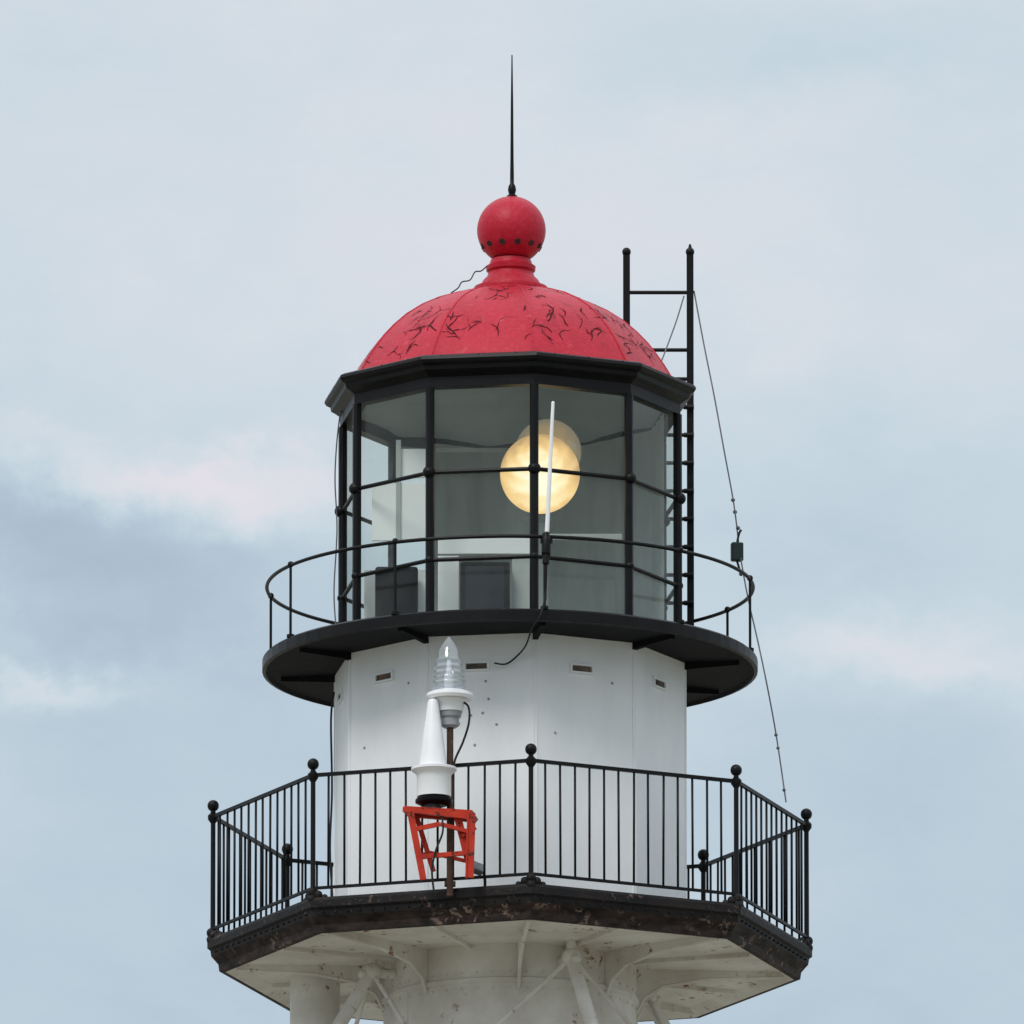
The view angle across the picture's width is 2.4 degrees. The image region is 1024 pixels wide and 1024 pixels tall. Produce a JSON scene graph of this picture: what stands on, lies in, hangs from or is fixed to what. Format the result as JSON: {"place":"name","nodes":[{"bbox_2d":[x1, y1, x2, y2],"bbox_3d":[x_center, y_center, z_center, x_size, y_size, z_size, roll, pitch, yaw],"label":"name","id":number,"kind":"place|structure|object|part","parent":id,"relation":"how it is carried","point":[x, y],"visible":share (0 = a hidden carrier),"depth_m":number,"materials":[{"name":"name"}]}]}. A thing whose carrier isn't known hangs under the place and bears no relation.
{"place":"outdoors","nodes":[
{"label":"outdoors","id":0,"kind":"place"},
{"bbox_2d":[0,0,1023,1023],"label":"sky","id":1,"kind":"structure","parent":0,"point":[213,213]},
{"label":"ground","id":2,"kind":"structure","parent":0,"visible":0},
{"bbox_2d":[207,55,812,1023],"bbox_3d":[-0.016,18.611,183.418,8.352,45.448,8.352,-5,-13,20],"label":"lighthouse","id":3,"kind":"object","parent":2,"relation":"on","point":[569,791],"visible":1,"depth_m":186.30,"materials":[{"name":"white metal"}]},
{"bbox_2d":[330,692,334,895],"bbox_3d":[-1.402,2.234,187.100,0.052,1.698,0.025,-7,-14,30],"label":"cable","id":4,"kind":"object","parent":3,"relation":"attached to","point":[331,757],"visible":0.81,"depth_m":187.12,"materials":[{"name":"black rubber"}]},
{"bbox_2d":[333,412,340,623],"bbox_3d":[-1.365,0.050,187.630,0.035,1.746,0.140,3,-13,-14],"label":"cable","id":5,"kind":"object","parent":3,"relation":"attached to","point":[336,517],"visible":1,"depth_m":187.69,"materials":[{"name":"grey metal"}]},
{"bbox_2d":[375,567,417,616],"bbox_3d":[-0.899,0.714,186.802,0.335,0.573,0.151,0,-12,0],"label":"equipment cabinet","id":6,"kind":"object","parent":3,"relation":"on","point":[406,589],"visible":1,"depth_m":186.75,"materials":[{"name":"black metal"}]},
{"bbox_3d":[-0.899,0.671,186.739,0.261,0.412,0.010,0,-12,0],"label":"cabinet door","id":7,"kind":"part","parent":6,"relation":"part of","materials":[{"name":"grey metal"}]},
{"bbox_2d":[402,806,477,880],"bbox_3d":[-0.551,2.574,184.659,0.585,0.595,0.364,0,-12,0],"label":"red bracket","id":8,"kind":"object","parent":3,"relation":"attached to","point":[414,814],"visible":1,"depth_m":184.52,"materials":[{"name":"red metal"}]},
{"bbox_2d":[411,699,456,807],"bbox_3d":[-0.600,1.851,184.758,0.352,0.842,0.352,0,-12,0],"label":"signal cone","id":9,"kind":"object","parent":8,"relation":"on","point":[433,771],"visible":1,"depth_m":184.64,"materials":[{"name":"white plastic"}]},
{"bbox_2d":[431,806,443,891],"bbox_3d":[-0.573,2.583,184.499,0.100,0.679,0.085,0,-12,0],"label":"power cable","id":10,"kind":"object","parent":9,"relation":"hanging from","point":[435,851],"visible":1,"depth_m":184.46,"materials":[{"name":"black rubber"}]},
{"bbox_2d":[426,637,473,896],"bbox_3d":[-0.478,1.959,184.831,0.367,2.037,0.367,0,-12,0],"label":"emergency light","id":11,"kind":"object","parent":3,"relation":"attached to","point":[451,699],"visible":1,"depth_m":184.83,"materials":[{"name":"white plastic"}]},
{"bbox_2d":[451,266,486,292],"bbox_3d":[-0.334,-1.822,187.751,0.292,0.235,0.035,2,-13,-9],"label":"cable","id":12,"kind":"object","parent":3,"relation":"on","point":[468,280],"visible":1,"depth_m":187.73,"materials":[{"name":"grey metal"}]},
{"bbox_2d":[474,861,486,885],"bbox_3d":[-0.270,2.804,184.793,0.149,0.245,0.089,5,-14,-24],"label":"floodlight","id":13,"kind":"object","parent":3,"relation":"on","point":[478,868],"visible":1,"depth_m":184.78,"materials":[{"name":"grey metal"}]},
{"bbox_2d":[460,562,509,608],"bbox_3d":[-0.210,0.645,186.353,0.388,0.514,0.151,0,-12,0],"label":"equipment cabinet","id":14,"kind":"object","parent":3,"relation":"on","point":[484,585],"visible":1,"depth_m":186.29,"materials":[{"name":"black metal"}]},
{"bbox_3d":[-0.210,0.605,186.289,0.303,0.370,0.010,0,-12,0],"label":"cabinet door","id":15,"kind":"part","parent":14,"relation":"part of","materials":[{"name":"grey metal"}]},
{"bbox_2d":[494,401,554,664],"bbox_3d":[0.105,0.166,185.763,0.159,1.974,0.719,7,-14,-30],"label":"whip antenna","id":16,"kind":"object","parent":3,"relation":"attached to","point":[546,541],"visible":1,"depth_m":185.50,"materials":[{"name":"white plastic"}]},
{"bbox_2d":[500,419,581,608],"bbox_3d":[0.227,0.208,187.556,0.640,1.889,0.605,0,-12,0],"label":"rotating beacon","id":17,"kind":"object","parent":3,"relation":"on","point":[567,452],"visible":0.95,"depth_m":187.42,"materials":[{"name":"yellow glass"}]},
{"bbox_2d":[661,296,684,359],"bbox_3d":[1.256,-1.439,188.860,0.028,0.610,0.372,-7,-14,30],"label":"cable","id":18,"kind":"object","parent":3,"relation":"attached to","point":[673,328],"visible":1,"depth_m":188.91,"materials":[{"name":"grey metal"}]},
{"bbox_2d":[694,291,786,801],"bbox_3d":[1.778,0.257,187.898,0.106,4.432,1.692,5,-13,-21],"label":"guy wire","id":19,"kind":"object","parent":3,"relation":"attached to","point":[737,551],"visible":1,"depth_m":187.89,"materials":[{"name":"black metal"}]}
]}

